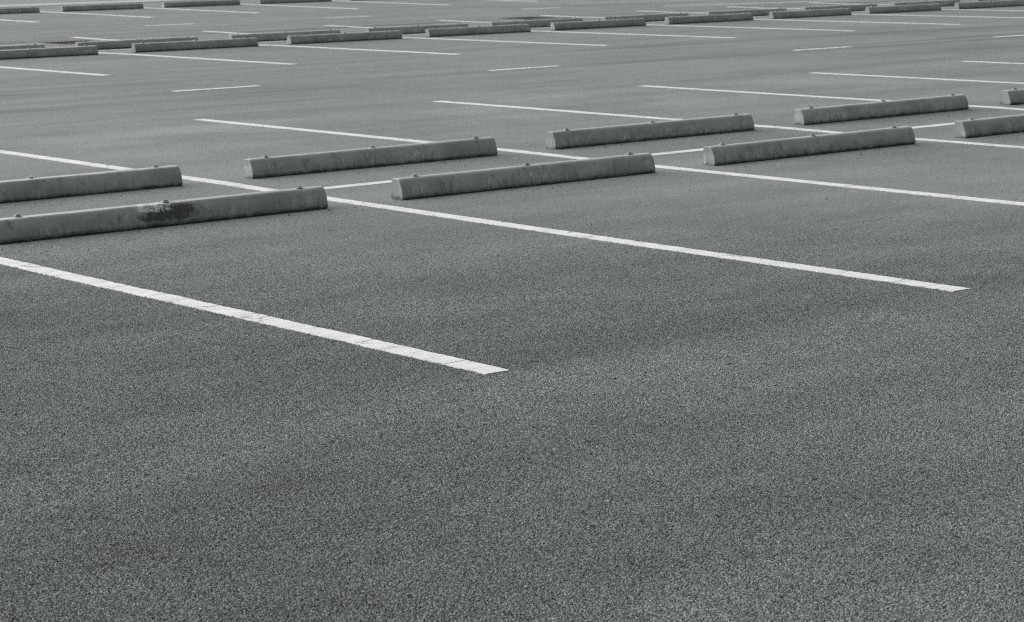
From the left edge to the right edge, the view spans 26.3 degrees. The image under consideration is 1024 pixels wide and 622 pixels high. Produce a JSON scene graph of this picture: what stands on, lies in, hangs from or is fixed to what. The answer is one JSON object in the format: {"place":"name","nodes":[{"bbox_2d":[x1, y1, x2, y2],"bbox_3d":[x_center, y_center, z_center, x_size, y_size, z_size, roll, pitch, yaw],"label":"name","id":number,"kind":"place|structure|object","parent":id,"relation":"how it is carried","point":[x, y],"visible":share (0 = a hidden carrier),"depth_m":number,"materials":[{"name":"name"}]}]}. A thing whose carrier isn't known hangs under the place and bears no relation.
{"place":"outdoors","nodes":[
{"label":"outdoors","id":0,"kind":"place"},
{"bbox_2d":[0,0,121,4],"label":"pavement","id":1,"kind":"structure","parent":0,"point":[5,2],"depth_m":54.95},
{"bbox_2d":[0,0,1023,621],"bbox_3d":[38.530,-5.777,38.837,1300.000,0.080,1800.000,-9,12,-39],"label":"ground","id":2,"kind":"structure","parent":0,"point":[728,420],"depth_m":8.19,"materials":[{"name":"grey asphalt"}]},
{"bbox_2d":[0,6,39,13],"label":"wheel stop","id":3,"kind":"object","parent":2,"relation":"on","point":[32,9],"visible":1,"depth_m":46.25,"materials":[{"name":"concrete"}]},
{"bbox_2d":[0,43,44,49],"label":"wheel stop","id":4,"kind":"object","parent":2,"relation":"on","point":[25,46],"visible":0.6,"depth_m":30.51,"materials":[{"name":"concrete"}]},
{"bbox_2d":[0,45,97,59],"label":"wheel stop","id":5,"kind":"object","parent":2,"relation":"on","point":[47,52],"visible":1,"depth_m":29.04,"materials":[{"name":"concrete"}]},
{"bbox_2d":[0,66,107,75],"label":"parking line","id":6,"kind":"object","parent":2,"relation":"on","point":[54,71],"visible":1,"depth_m":25.74,"materials":[{"name":"paint"}]},
{"bbox_2d":[24,40,107,44],"bbox_3d":[-6.787,-4.144,34.081,1.200,0.068,1.200,-9,12,-39],"label":"drain grate","id":7,"kind":"object","parent":2,"relation":"in","point":[72,42],"visible":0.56,"depth_m":34.10,"materials":[{"name":"concrete"}]},
{"bbox_2d":[0,165,182,202],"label":"wheel stop","id":8,"kind":"object","parent":2,"relation":"on","point":[49,187],"visible":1,"depth_m":13.04,"materials":[{"name":"concrete"}]},
{"bbox_2d":[40,11,151,17],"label":"parking line","id":9,"kind":"object","parent":2,"relation":"on","point":[98,14],"visible":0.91,"depth_m":45.15,"materials":[{"name":"paint"}]},
{"bbox_2d":[0,0,197,7],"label":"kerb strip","id":10,"kind":"object","parent":2,"relation":"on","point":[73,3],"depth_m":52.77,"materials":[{"name":"concrete"}]},
{"bbox_2d":[61,3,143,11],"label":"wheel stop","id":11,"kind":"object","parent":2,"relation":"on","point":[102,7],"visible":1,"depth_m":47.49,"materials":[{"name":"concrete"}]},
{"bbox_2d":[75,36,197,49],"bbox_3d":[-5.403,-3.873,31.686,1.975,0.136,0.117,-9,12,-39],"label":"wheel stop","id":12,"kind":"object","parent":2,"relation":"on","point":[113,44],"visible":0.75,"depth_m":31.50,"materials":[{"name":"concrete"}]},
{"bbox_2d":[0,186,327,243],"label":"wheel stop","id":13,"kind":"object","parent":2,"relation":"on","point":[16,228],"visible":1,"depth_m":11.57,"materials":[{"name":"concrete"}]},
{"bbox_2d":[132,37,257,52],"bbox_3d":[-4.395,-3.709,30.510,1.975,0.136,0.117,-9,12,-38],"label":"wheel stop","id":14,"kind":"object","parent":2,"relation":"on","point":[192,45],"visible":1,"depth_m":30.44,"materials":[{"name":"concrete"}]},
{"bbox_2d":[98,52,291,64],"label":"parking line","id":15,"kind":"object","parent":2,"relation":"on","point":[199,58],"visible":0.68,"depth_m":28.05,"materials":[{"name":"paint"}]},
{"bbox_2d":[162,0,239,7],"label":"wheel stop","id":16,"kind":"object","parent":2,"relation":"on","point":[168,4],"visible":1,"depth_m":49.01,"materials":[{"name":"concrete"}]},
{"bbox_2d":[156,8,255,12],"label":"parking line","id":17,"kind":"object","parent":2,"relation":"on","point":[206,10],"visible":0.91,"depth_m":46.60,"materials":[{"name":"paint"}]},
{"bbox_2d":[174,85,256,91],"bbox_3d":[-2.995,-2.258,22.282,1.014,0.007,0.132,-9,12,-39],"label":"lane dash","id":18,"kind":"object","parent":2,"relation":"on","point":[215,88],"visible":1,"depth_m":22.26,"materials":[{"name":"paint"}]},
{"bbox_2d":[0,257,509,374],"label":"parking line","id":19,"kind":"object","parent":2,"relation":"on","point":[432,357],"visible":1,"depth_m":8.68,"materials":[{"name":"paint"}]},
{"bbox_2d":[71,37,460,54],"bbox_3d":[-3.904,-3.862,31.883,0.147,0.052,10.177,-9,12,-39],"label":"parking line","id":20,"kind":"object","parent":2,"relation":"on","point":[316,47],"visible":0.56,"depth_m":29.99,"materials":[{"name":"paint"}]},
{"bbox_2d":[229,29,339,41],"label":"wheel stop","id":21,"kind":"object","parent":2,"relation":"on","point":[274,36],"visible":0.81,"depth_m":33.15,"materials":[{"name":"concrete"}]},
{"bbox_2d":[258,0,331,3],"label":"wheel stop","id":22,"kind":"object","parent":2,"relation":"on","point":[276,1],"visible":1,"depth_m":50.44,"materials":[{"name":"concrete"}]},
{"bbox_2d":[244,4,355,8],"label":"parking line","id":23,"kind":"object","parent":2,"relation":"on","point":[300,6],"visible":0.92,"depth_m":48.26,"materials":[{"name":"paint"}]},
{"bbox_2d":[287,30,401,43],"bbox_3d":[-2.436,-4.013,32.094,1.975,0.136,0.117,-9,12,-38],"label":"wheel stop","id":24,"kind":"object","parent":2,"relation":"on","point":[342,37],"visible":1,"depth_m":32.03,"materials":[{"name":"concrete"}]},
{"bbox_2d":[243,136,497,178],"bbox_3d":[-0.896,-1.019,14.389,1.975,0.136,0.118,-9,12,-39],"label":"wheel stop","id":25,"kind":"object","parent":2,"relation":"on","point":[264,166],"visible":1,"depth_m":14.30,"materials":[{"name":"concrete"}]},
{"bbox_2d":[349,1,443,4],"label":"parking line","id":26,"kind":"object","parent":2,"relation":"on","point":[388,2],"visible":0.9,"depth_m":49.73,"materials":[{"name":"paint"}]},
{"bbox_2d":[204,31,611,45],"bbox_3d":[-1.966,-4.163,33.452,0.141,0.052,10.177,-9,13,-39],"label":"parking line","id":27,"kind":"object","parent":2,"relation":"on","point":[454,39],"visible":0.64,"depth_m":31.60,"materials":[{"name":"paint"}]},
{"bbox_2d":[366,23,468,33],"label":"wheel stop","id":28,"kind":"object","parent":2,"relation":"on","point":[417,29],"visible":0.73,"depth_m":34.75,"materials":[{"name":"concrete"}]},
{"bbox_2d":[425,23,530,36],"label":"wheel stop","id":29,"kind":"object","parent":2,"relation":"on","point":[460,31],"visible":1,"depth_m":33.59,"materials":[{"name":"concrete"}]},
{"bbox_2d":[0,150,970,291],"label":"parking line","id":30,"kind":"object","parent":2,"relation":"on","point":[949,288],"visible":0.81,"depth_m":10.90,"materials":[{"name":"paint"}]},
{"bbox_2d":[391,152,655,199],"bbox_3d":[0.102,-0.826,13.204,1.975,0.136,0.117,-9,12,-38],"label":"wheel stop","id":31,"kind":"object","parent":2,"relation":"on","point":[414,186],"visible":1,"depth_m":13.11,"materials":[{"name":"concrete"}]},
{"bbox_2d":[488,66,558,70],"bbox_3d":[0.144,-2.746,24.825,1.014,0.007,0.133,-9,12,-39],"label":"lane dash","id":32,"kind":"object","parent":2,"relation":"on","point":[523,68],"visible":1,"depth_m":24.78,"materials":[{"name":"paint"}]},
{"bbox_2d":[98,6,954,50],"bbox_3d":[3.752,-5.158,38.686,42.006,0.008,0.122,-9,12,-39],"label":"cross line","id":33,"kind":"object","parent":2,"relation":"on","point":[415,34],"visible":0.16,"depth_m":34.36,"materials":[{"name":"paint"}]},
{"bbox_2d":[324,25,734,37],"bbox_3d":[-0.040,-4.462,35.011,0.145,0.052,10.177,-9,12,-39],"label":"parking line","id":34,"kind":"object","parent":2,"relation":"on","point":[575,32],"visible":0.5,"depth_m":33.14,"materials":[{"name":"paint"}]},
{"bbox_2d":[487,16,571,19],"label":"drain grate","id":35,"kind":"object","parent":2,"relation":"in","point":[526,18],"visible":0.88,"depth_m":40.79,"materials":[{"name":"concrete"}]},
{"bbox_2d":[489,17,582,27],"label":"wheel stop","id":36,"kind":"object","parent":2,"relation":"on","point":[540,23],"visible":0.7,"depth_m":36.36,"materials":[{"name":"concrete"}]},
{"bbox_2d":[550,18,645,30],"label":"wheel stop","id":37,"kind":"object","parent":2,"relation":"on","point":[558,25],"visible":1,"depth_m":35.14,"materials":[{"name":"concrete"}]},
{"bbox_2d":[194,119,1023,205],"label":"parking line","id":38,"kind":"object","parent":2,"relation":"on","point":[760,176],"visible":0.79,"depth_m":13.72,"materials":[{"name":"paint"}]},
{"bbox_2d":[323,122,954,189],"bbox_3d":[4.048,-1.542,17.409,25.006,0.007,0.121,-9,12,-39],"label":"cross line","id":39,"kind":"object","parent":2,"relation":"on","point":[390,181],"visible":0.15,"depth_m":14.90,"materials":[{"name":"paint"}]},
{"bbox_2d":[598,0,683,2],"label":"guide line","id":40,"kind":"object","parent":2,"relation":"on","point":[640,1],"visible":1,"depth_m":48.44,"materials":[{"name":"paint"}]},
{"bbox_2d":[602,12,688,21],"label":"wheel stop","id":41,"kind":"object","parent":2,"relation":"on","point":[653,17],"visible":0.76,"depth_m":37.95,"materials":[{"name":"concrete"}]},
{"bbox_2d":[440,20,852,30],"bbox_3d":[1.891,-4.762,36.575,0.142,0.051,10.177,-9,12,-39],"label":"parking line","id":42,"kind":"object","parent":2,"relation":"on","point":[704,26],"visible":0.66,"depth_m":34.50,"materials":[{"name":"paint"}]},
{"bbox_2d":[546,113,754,148],"bbox_3d":[1.032,-1.319,15.952,1.975,0.136,0.117,-9,12,-39],"label":"wheel stop","id":43,"kind":"object","parent":2,"relation":"on","point":[564,138],"visible":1,"depth_m":15.86,"materials":[{"name":"concrete"}]},
{"bbox_2d":[665,12,753,24],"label":"wheel stop","id":44,"kind":"object","parent":2,"relation":"on","point":[743,16],"visible":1,"depth_m":36.69,"materials":[{"name":"concrete"}]},
{"bbox_2d":[433,101,1023,147],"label":"parking line","id":45,"kind":"object","parent":2,"relation":"on","point":[924,139],"visible":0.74,"depth_m":17.58,"materials":[{"name":"paint"}]},
{"bbox_2d":[706,7,786,15],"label":"wheel stop","id":46,"kind":"object","parent":2,"relation":"on","point":[759,12],"visible":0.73,"depth_m":39.54,"materials":[{"name":"concrete"}]},
{"bbox_2d":[540,15,964,24],"bbox_3d":[3.804,-5.060,38.124,0.150,0.052,10.177,-9,12,-39],"label":"parking line","id":47,"kind":"object","parent":2,"relation":"on","point":[794,20],"visible":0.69,"depth_m":36.19,"materials":[{"name":"paint"}]},
{"bbox_2d":[675,0,846,5],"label":"guide line","id":48,"kind":"object","parent":2,"relation":"on","point":[756,3],"visible":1,"depth_m":46.57,"materials":[{"name":"paint"}]},
{"bbox_2d":[703,125,915,165],"bbox_3d":[2.030,-1.126,14.773,1.975,0.136,0.117,-9,13,-39],"label":"wheel stop","id":49,"kind":"object","parent":2,"relation":"on","point":[744,152],"visible":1,"depth_m":14.67,"materials":[{"name":"concrete"}]},
{"bbox_2d":[769,8,850,18],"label":"wheel stop","id":50,"kind":"object","parent":2,"relation":"on","point":[807,13],"visible":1,"depth_m":38.21,"materials":[{"name":"concrete"}]},
{"bbox_2d":[797,47,845,50],"bbox_3d":[3.958,-3.338,27.913,1.014,0.007,0.131,-9,12,-39],"label":"lane dash","id":51,"kind":"object","parent":2,"relation":"on","point":[821,48],"visible":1,"depth_m":27.89,"materials":[{"name":"paint"}]},
{"bbox_2d":[642,85,1023,109],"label":"parking line","id":52,"kind":"object","parent":2,"relation":"on","point":[816,96],"visible":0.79,"depth_m":19.92,"materials":[{"name":"paint"}]},
{"bbox_2d":[648,11,1021,17],"bbox_3d":[5.738,-5.360,39.691,0.140,0.051,10.177,-9,12,-39],"label":"parking line","id":53,"kind":"object","parent":2,"relation":"on","point":[871,14],"visible":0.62,"depth_m":38.10,"materials":[{"name":"paint"}]},
{"bbox_2d":[802,3,877,10],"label":"wheel stop","id":54,"kind":"object","parent":2,"relation":"on","point":[858,7],"visible":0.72,"depth_m":41.10,"materials":[{"name":"concrete"}]},
{"bbox_2d":[729,6,1018,10],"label":"parking line","id":55,"kind":"object","parent":2,"relation":"on","point":[941,9],"visible":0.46,"depth_m":40.64,"materials":[{"name":"paint"}]},
{"bbox_2d":[794,93,968,124],"bbox_3d":[2.973,-1.621,17.524,1.975,0.136,0.117,-9,12,-39],"label":"wheel stop","id":56,"kind":"object","parent":2,"relation":"on","point":[809,115],"visible":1,"depth_m":17.43,"materials":[{"name":"concrete"}]},
{"bbox_2d":[865,3,940,13],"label":"wheel stop","id":57,"kind":"object","parent":2,"relation":"on","point":[900,8],"visible":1,"depth_m":39.76,"materials":[{"name":"concrete"}]},
{"bbox_2d":[814,72,1023,83],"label":"parking line","id":58,"kind":"object","parent":2,"relation":"on","point":[919,78],"visible":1,"depth_m":21.93,"materials":[{"name":"paint"}]},
{"bbox_2d":[891,0,960,6],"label":"wheel stop","id":59,"kind":"object","parent":2,"relation":"on","point":[943,3],"visible":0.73,"depth_m":42.66,"materials":[{"name":"concrete"}]},
{"bbox_2d":[953,114,1023,137],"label":"wheel stop","id":60,"kind":"object","parent":2,"relation":"on","point":[972,127],"visible":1,"depth_m":15.87,"materials":[{"name":"concrete"}]},
{"bbox_2d":[954,0,1023,8],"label":"wheel stop","id":61,"kind":"object","parent":2,"relation":"on","point":[985,4],"visible":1,"depth_m":41.29,"materials":[{"name":"concrete"}]},
{"bbox_2d":[961,61,1023,63],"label":"parking line","id":62,"kind":"object","parent":2,"relation":"on","point":[992,62],"visible":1,"depth_m":24.32,"materials":[{"name":"paint"}]},
{"bbox_2d":[1000,88,1023,104],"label":"wheel stop","id":63,"kind":"object","parent":2,"relation":"on","point":[1014,96],"visible":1,"depth_m":18.50,"materials":[{"name":"concrete"}]}
]}

